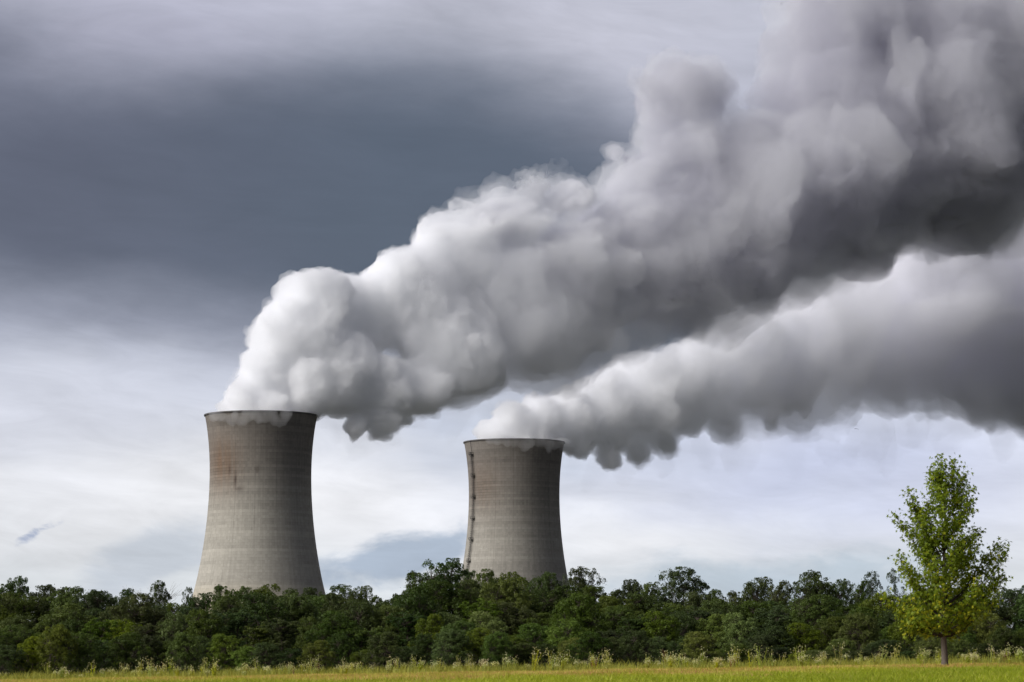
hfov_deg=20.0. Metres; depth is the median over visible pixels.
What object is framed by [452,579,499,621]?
broadleaf tree
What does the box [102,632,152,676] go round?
bushy tree
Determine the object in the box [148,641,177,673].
bushy tree
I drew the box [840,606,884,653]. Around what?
bushy tree
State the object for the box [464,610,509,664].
bushy tree
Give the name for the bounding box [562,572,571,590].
open crowned tree
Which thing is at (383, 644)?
bushy tree
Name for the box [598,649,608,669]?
flowering weed
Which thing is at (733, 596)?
broadleaf tree
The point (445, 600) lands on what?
broadleaf tree
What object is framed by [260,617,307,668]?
slender tree
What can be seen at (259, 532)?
cooling tower
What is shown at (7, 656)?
bushy tree
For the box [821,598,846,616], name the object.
broadleaf tree
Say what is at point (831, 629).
bushy tree
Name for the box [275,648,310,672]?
bushy tree
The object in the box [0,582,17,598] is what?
broadleaf tree
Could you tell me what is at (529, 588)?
broadleaf tree
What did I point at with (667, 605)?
bushy tree
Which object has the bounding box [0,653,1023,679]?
tall grass
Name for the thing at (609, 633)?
slender tree
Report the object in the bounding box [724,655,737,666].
flowering weed
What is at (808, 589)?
broadleaf tree
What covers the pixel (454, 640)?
bushy tree
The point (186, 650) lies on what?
bushy tree
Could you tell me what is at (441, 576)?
spreading tree
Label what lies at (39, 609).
broadleaf tree
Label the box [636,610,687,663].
bushy tree
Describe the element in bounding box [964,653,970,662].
flowering weed
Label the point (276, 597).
broadleaf tree
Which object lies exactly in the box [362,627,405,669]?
bushy tree
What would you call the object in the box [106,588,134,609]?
broadleaf tree
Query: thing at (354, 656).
bushy tree
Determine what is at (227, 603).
broadleaf tree
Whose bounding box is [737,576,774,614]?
broadleaf tree
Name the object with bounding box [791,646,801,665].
flowering weed
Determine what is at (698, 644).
bush
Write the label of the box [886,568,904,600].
open crowned tree
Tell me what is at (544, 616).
broadleaf tree
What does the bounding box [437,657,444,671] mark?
flowering weed
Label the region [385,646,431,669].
bushy tree
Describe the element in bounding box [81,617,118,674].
slender tree
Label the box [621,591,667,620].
broadleaf tree
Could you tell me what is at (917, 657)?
flowering weed
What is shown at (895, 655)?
flowering weed
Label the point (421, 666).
flowering weed
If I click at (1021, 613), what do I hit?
bushy tree
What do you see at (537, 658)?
flowering weed
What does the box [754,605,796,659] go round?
slender tree
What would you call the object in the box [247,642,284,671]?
bushy tree
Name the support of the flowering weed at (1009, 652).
on the ground
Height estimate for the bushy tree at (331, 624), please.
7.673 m
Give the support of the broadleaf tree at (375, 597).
on the ground
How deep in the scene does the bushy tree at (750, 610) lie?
347.20 m
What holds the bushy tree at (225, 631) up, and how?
on the ground
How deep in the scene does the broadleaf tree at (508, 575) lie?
428.23 m
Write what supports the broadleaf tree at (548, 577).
on the ground
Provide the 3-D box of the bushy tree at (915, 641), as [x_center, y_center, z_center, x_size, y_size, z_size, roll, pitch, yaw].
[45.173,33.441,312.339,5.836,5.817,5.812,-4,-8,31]
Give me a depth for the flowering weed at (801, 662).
124.37 m
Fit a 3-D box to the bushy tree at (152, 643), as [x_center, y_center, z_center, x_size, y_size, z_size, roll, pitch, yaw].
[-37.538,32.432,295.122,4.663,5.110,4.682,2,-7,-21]
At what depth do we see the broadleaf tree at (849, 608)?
388.68 m
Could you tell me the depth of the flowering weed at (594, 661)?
133.66 m
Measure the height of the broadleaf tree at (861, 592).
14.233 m
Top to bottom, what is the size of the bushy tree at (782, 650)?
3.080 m
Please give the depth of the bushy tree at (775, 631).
308.35 m
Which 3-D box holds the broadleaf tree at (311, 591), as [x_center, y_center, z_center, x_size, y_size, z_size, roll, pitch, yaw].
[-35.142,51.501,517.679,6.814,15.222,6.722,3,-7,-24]
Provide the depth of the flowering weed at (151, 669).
123.08 m
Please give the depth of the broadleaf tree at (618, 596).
467.94 m
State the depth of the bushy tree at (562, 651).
285.74 m
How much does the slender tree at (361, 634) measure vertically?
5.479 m
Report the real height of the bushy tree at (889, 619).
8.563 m
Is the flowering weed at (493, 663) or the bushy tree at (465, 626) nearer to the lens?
the flowering weed at (493, 663)
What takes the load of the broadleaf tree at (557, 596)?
on the ground
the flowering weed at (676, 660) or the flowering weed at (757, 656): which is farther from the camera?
the flowering weed at (676, 660)
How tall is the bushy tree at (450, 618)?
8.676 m
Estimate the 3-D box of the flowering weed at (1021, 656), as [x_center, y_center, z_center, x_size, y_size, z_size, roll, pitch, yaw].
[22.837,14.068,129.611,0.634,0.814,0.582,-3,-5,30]
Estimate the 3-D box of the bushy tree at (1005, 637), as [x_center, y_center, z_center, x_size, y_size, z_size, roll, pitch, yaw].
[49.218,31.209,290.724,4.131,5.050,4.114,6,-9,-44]
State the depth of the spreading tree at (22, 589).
477.78 m
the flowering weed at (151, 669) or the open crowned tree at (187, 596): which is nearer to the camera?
the flowering weed at (151, 669)
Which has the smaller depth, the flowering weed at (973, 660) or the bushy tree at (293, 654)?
the flowering weed at (973, 660)
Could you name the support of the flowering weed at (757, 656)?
on the ground
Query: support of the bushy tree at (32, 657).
on the ground
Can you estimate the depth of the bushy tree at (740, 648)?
289.18 m
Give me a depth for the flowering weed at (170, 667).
126.86 m
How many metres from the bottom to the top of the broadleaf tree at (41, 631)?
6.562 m
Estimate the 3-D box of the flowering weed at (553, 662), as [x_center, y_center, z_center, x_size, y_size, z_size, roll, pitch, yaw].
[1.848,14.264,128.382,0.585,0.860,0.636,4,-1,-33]
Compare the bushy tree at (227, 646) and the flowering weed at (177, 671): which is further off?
the bushy tree at (227, 646)
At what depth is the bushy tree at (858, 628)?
309.61 m
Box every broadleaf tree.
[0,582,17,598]
[0,593,17,613]
[1,591,36,623]
[23,584,64,621]
[23,622,52,663]
[25,596,61,624]
[39,586,87,625]
[71,589,119,616]
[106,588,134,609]
[176,606,224,626]
[184,592,215,613]
[206,584,241,614]
[208,596,245,618]
[232,586,252,606]
[249,583,280,608]
[265,595,302,626]
[282,588,301,598]
[297,595,336,617]
[302,587,326,607]
[319,592,361,621]
[348,585,373,607]
[358,599,407,646]
[371,595,385,604]
[391,590,433,639]
[398,570,428,644]
[412,580,479,620]
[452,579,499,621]
[470,577,531,635]
[490,602,540,663]
[491,571,520,599]
[511,592,556,615]
[512,612,567,645]
[515,576,535,600]
[525,571,563,603]
[525,584,584,622]
[563,585,612,609]
[585,605,643,655]
[606,590,622,598]
[613,579,648,610]
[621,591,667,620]
[637,582,666,610]
[700,589,725,606]
[726,590,744,605]
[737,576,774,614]
[759,600,801,630]
[766,580,791,609]
[779,597,821,634]
[781,594,841,652]
[782,569,838,609]
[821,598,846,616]
[827,578,858,609]
[829,603,874,616]
[847,579,874,605]
[969,599,1019,629]
[994,589,1023,629]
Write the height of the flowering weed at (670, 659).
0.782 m
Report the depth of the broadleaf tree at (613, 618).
349.47 m
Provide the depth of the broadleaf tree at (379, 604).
378.25 m
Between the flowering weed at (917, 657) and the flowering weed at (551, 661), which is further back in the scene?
the flowering weed at (551, 661)
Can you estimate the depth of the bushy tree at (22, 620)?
342.53 m
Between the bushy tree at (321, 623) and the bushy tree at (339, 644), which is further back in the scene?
the bushy tree at (321, 623)
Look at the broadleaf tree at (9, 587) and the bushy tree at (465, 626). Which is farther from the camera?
the broadleaf tree at (9, 587)
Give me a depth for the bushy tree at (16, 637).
312.87 m
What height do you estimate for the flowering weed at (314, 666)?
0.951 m
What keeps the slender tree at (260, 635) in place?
on the ground
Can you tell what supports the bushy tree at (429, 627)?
on the ground
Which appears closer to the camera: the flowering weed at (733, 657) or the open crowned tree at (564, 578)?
the flowering weed at (733, 657)
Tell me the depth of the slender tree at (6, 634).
309.53 m
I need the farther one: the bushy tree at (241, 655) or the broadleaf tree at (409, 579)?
the broadleaf tree at (409, 579)
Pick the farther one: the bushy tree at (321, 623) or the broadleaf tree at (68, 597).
the broadleaf tree at (68, 597)
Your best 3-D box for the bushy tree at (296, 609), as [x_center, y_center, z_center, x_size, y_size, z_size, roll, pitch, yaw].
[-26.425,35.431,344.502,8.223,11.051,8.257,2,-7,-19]
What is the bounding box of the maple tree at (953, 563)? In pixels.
[877,453,1012,664]
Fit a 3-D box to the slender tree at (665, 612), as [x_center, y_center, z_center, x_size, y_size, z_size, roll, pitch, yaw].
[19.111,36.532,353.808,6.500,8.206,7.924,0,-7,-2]
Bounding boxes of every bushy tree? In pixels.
[0,605,18,674]
[0,614,41,674]
[0,624,36,675]
[0,644,31,676]
[12,636,50,675]
[23,629,69,676]
[32,602,102,673]
[35,623,78,675]
[51,618,90,675]
[58,631,109,677]
[82,639,116,676]
[85,608,116,668]
[98,592,173,673]
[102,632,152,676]
[107,618,144,672]
[122,603,171,641]
[127,634,165,673]
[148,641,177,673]
[155,611,200,668]
[164,602,190,671]
[165,632,210,675]
[183,608,234,671]
[190,635,220,674]
[201,613,255,671]
[206,633,242,671]
[225,591,297,665]
[227,646,264,671]
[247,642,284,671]
[266,593,322,657]
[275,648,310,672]
[290,616,329,669]
[291,612,343,652]
[296,640,335,671]
[304,610,362,669]
[318,633,359,672]
[332,598,388,667]
[341,649,378,671]
[359,631,405,670]
[362,604,414,648]
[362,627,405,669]
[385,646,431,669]
[389,585,447,657]
[406,633,443,667]
[407,613,446,668]
[424,628,473,669]
[431,610,465,668]
[437,620,484,664]
[454,627,501,670]
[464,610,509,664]
[478,631,515,668]
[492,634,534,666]
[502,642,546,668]
[516,622,557,666]
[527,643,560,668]
[543,618,590,662]
[549,592,608,651]
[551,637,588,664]
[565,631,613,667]
[591,594,644,666]
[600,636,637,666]
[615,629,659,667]
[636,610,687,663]
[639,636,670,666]
[652,601,694,618]
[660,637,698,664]
[669,611,706,664]
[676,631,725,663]
[680,591,718,613]
[693,613,736,661]
[698,598,746,653]
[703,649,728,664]
[714,611,760,656]
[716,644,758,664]
[726,600,787,659]
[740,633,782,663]
[743,624,801,661]
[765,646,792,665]
[773,622,827,661]
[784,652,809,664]
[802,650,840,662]
[806,616,855,662]
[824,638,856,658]
[834,612,882,660]
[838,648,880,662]
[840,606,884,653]
[853,592,905,643]
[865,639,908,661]
[872,626,904,659]
[873,608,919,653]
[887,619,927,655]
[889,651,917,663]
[907,625,940,659]
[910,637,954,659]
[920,593,975,621]
[933,622,977,661]
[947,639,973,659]
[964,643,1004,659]
[965,616,1014,655]
[968,611,1009,646]
[984,627,1020,660]
[1010,629,1023,657]
[1011,593,1023,630]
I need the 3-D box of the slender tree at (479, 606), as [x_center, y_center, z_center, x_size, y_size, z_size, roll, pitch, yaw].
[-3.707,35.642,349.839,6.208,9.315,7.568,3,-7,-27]
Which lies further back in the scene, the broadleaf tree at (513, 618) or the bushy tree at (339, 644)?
the broadleaf tree at (513, 618)
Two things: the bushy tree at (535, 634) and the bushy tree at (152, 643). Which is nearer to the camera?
the bushy tree at (152, 643)
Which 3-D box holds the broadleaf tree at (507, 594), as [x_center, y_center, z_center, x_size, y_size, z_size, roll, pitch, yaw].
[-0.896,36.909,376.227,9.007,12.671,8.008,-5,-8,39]
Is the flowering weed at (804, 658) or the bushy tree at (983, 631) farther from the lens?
the bushy tree at (983, 631)
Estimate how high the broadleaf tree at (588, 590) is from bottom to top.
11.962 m
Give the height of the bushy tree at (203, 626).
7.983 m
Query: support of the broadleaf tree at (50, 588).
on the ground
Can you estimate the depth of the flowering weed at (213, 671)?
121.34 m
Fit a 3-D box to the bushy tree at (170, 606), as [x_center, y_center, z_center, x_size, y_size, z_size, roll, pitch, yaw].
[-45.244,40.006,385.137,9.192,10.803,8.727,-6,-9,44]
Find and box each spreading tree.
[3,575,28,600]
[102,592,112,606]
[148,580,171,606]
[324,584,363,604]
[410,558,469,616]
[450,569,478,619]
[470,568,499,596]
[566,566,605,604]
[650,566,710,608]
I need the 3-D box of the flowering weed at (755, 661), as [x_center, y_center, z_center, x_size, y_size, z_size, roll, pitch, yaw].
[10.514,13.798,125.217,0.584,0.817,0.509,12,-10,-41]
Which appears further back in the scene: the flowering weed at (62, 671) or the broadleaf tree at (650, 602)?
the broadleaf tree at (650, 602)
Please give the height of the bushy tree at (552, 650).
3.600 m
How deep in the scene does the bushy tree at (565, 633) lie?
318.48 m
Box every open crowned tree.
[181,587,192,605]
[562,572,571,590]
[863,570,890,600]
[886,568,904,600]
[995,586,1021,626]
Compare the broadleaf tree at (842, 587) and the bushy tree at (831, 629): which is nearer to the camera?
the bushy tree at (831, 629)
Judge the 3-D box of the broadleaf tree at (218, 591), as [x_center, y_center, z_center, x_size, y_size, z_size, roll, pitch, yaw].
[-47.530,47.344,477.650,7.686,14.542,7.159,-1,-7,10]
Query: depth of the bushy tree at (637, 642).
284.02 m
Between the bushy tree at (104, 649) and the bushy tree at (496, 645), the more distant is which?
the bushy tree at (104, 649)
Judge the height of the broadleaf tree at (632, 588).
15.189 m
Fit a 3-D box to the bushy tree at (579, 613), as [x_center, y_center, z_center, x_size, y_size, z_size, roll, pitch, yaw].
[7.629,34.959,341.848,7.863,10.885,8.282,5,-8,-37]
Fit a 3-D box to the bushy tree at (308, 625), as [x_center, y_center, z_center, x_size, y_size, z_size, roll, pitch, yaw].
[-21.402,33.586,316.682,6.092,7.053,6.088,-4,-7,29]
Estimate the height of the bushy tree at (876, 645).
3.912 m
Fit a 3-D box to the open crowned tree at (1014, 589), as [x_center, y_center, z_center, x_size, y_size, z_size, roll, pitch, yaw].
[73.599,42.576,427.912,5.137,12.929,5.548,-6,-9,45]
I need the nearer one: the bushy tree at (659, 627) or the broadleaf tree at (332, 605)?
the bushy tree at (659, 627)
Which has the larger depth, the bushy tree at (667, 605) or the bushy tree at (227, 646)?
the bushy tree at (667, 605)
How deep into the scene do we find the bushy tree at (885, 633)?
322.28 m
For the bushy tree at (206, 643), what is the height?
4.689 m
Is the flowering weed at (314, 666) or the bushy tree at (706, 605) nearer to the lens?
the flowering weed at (314, 666)
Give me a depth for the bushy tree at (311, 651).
283.36 m
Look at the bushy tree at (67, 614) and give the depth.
341.56 m
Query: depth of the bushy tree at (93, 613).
350.95 m
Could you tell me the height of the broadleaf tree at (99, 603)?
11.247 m
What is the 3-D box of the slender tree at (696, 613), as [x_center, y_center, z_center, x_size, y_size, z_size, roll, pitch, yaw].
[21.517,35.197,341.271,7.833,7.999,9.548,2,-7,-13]
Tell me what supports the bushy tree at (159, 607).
on the ground
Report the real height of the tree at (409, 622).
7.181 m
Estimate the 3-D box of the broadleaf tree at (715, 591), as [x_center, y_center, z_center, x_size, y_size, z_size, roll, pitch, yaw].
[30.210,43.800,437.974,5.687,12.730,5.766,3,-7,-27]
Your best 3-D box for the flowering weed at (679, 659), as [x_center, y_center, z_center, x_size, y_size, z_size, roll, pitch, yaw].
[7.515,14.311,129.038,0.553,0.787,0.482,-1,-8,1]
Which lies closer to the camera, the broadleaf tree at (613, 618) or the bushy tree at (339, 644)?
the bushy tree at (339, 644)
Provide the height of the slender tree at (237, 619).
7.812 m
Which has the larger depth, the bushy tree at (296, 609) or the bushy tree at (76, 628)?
the bushy tree at (296, 609)
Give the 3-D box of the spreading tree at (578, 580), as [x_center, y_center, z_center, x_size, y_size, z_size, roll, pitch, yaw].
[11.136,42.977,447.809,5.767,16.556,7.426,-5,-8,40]
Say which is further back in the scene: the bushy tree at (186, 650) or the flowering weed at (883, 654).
the bushy tree at (186, 650)
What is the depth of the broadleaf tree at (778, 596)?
418.06 m
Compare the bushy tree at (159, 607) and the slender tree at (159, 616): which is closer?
the slender tree at (159, 616)
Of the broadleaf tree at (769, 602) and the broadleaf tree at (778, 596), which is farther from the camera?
the broadleaf tree at (778, 596)
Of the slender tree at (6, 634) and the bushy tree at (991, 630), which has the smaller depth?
the slender tree at (6, 634)
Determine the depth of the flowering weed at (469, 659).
140.38 m
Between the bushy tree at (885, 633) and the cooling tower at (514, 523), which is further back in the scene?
the cooling tower at (514, 523)
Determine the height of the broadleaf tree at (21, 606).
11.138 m
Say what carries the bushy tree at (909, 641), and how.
on the ground
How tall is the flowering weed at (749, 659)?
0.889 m
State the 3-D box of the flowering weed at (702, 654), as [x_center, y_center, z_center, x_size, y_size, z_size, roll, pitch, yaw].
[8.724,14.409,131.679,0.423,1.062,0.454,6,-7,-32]
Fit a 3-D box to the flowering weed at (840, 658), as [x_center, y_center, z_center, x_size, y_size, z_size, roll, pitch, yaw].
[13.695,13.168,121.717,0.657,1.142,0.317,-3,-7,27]
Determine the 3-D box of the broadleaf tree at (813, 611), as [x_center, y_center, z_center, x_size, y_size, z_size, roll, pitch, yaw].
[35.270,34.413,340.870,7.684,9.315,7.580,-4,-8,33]
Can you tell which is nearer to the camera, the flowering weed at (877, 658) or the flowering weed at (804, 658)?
the flowering weed at (804, 658)
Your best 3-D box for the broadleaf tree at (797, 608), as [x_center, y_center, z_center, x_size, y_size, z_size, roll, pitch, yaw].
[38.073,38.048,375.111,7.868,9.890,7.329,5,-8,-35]
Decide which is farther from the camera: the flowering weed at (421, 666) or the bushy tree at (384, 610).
the bushy tree at (384, 610)
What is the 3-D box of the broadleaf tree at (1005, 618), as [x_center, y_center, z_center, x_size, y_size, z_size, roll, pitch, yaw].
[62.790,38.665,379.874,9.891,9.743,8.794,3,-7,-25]
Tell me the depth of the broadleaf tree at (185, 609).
357.29 m
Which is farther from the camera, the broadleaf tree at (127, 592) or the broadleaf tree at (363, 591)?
the broadleaf tree at (127, 592)
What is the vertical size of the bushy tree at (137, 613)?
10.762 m
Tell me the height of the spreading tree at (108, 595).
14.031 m
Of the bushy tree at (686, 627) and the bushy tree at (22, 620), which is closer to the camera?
the bushy tree at (686, 627)
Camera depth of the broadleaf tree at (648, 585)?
427.59 m
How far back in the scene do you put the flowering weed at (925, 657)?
136.72 m
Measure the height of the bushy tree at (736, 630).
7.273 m
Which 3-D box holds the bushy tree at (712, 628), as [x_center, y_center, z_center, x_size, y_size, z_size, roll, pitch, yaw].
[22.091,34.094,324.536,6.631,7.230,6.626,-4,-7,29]
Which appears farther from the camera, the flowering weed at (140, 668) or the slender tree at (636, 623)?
the slender tree at (636, 623)
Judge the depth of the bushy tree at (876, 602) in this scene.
375.97 m
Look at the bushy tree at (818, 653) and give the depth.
278.97 m
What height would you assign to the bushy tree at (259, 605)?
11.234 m
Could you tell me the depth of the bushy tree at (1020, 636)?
290.70 m
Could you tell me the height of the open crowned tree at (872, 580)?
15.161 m
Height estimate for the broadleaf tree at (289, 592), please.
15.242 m
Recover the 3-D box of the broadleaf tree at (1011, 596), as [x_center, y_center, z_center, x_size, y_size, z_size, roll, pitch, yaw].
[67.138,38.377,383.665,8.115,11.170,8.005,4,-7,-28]
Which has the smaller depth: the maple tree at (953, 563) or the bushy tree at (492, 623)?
the maple tree at (953, 563)
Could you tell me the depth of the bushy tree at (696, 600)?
381.01 m
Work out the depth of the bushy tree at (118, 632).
316.83 m
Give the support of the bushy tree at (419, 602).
on the ground
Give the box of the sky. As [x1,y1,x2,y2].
[0,0,1023,631]
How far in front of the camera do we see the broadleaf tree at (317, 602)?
388.40 m
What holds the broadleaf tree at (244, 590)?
on the ground
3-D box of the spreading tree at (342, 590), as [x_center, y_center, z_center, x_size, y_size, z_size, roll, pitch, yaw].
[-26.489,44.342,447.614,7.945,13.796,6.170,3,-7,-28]
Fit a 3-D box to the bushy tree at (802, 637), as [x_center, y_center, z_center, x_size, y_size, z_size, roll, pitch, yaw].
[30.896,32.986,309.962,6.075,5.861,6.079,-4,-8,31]
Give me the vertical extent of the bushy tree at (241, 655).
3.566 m
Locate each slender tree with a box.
[0,628,14,643]
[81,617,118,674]
[130,621,163,670]
[139,609,188,661]
[212,608,261,666]
[240,624,275,666]
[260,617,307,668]
[342,627,382,668]
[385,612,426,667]
[458,598,503,658]
[596,627,634,662]
[615,614,652,661]
[647,607,685,650]
[667,606,722,649]
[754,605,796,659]
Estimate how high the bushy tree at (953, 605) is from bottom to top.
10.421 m
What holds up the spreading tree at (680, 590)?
on the ground
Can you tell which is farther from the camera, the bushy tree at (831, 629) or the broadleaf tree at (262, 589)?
the broadleaf tree at (262, 589)
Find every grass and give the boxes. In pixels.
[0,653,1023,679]
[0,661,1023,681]
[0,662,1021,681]
[28,664,1023,681]
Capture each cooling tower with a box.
[189,410,325,610]
[461,438,567,590]
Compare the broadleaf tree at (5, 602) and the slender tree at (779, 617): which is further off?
the broadleaf tree at (5, 602)
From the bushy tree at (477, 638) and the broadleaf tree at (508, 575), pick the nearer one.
the bushy tree at (477, 638)
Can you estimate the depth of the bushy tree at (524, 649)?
281.87 m
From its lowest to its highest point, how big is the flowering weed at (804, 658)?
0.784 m
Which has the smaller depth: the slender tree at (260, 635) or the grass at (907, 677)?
the grass at (907, 677)
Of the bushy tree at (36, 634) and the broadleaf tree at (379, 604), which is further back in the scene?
the broadleaf tree at (379, 604)
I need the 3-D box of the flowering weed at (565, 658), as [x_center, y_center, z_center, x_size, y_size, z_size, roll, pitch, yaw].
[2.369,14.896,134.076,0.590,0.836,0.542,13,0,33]
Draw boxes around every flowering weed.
[56,667,65,678]
[135,659,143,676]
[145,658,154,676]
[168,657,177,675]
[173,666,183,675]
[210,661,216,676]
[310,655,318,673]
[416,659,424,671]
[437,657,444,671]
[465,653,472,668]
[491,661,498,670]
[532,647,543,669]
[546,648,558,669]
[550,655,558,670]
[560,656,569,669]
[590,657,597,667]
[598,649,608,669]
[666,653,675,667]
[672,653,680,667]
[676,653,685,667]
[700,650,707,666]
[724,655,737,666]
[730,644,742,666]
[746,650,753,666]
[749,654,762,666]
[754,643,771,666]
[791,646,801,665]
[797,656,806,665]
[799,650,809,665]
[829,643,844,665]
[872,651,885,665]
[880,645,888,662]
[890,645,900,661]
[915,646,924,662]
[921,649,930,662]
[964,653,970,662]
[971,655,977,662]
[995,650,1003,662]
[1005,642,1013,662]
[1017,646,1023,661]
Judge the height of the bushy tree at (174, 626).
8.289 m
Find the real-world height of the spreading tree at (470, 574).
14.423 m
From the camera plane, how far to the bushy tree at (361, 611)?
338.56 m
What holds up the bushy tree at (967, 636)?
on the ground
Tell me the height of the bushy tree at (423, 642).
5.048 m
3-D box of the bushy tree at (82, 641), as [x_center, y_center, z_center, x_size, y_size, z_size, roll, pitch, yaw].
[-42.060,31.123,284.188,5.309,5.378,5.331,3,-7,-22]
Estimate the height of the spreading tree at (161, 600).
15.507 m
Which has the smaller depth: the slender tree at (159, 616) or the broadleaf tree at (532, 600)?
the slender tree at (159, 616)
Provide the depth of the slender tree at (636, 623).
315.62 m
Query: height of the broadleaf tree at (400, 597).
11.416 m
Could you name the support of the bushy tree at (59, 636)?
on the ground
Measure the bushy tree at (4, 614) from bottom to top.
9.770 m
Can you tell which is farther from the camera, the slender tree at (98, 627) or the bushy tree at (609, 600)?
the bushy tree at (609, 600)
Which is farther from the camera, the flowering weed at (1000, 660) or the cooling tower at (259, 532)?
the cooling tower at (259, 532)

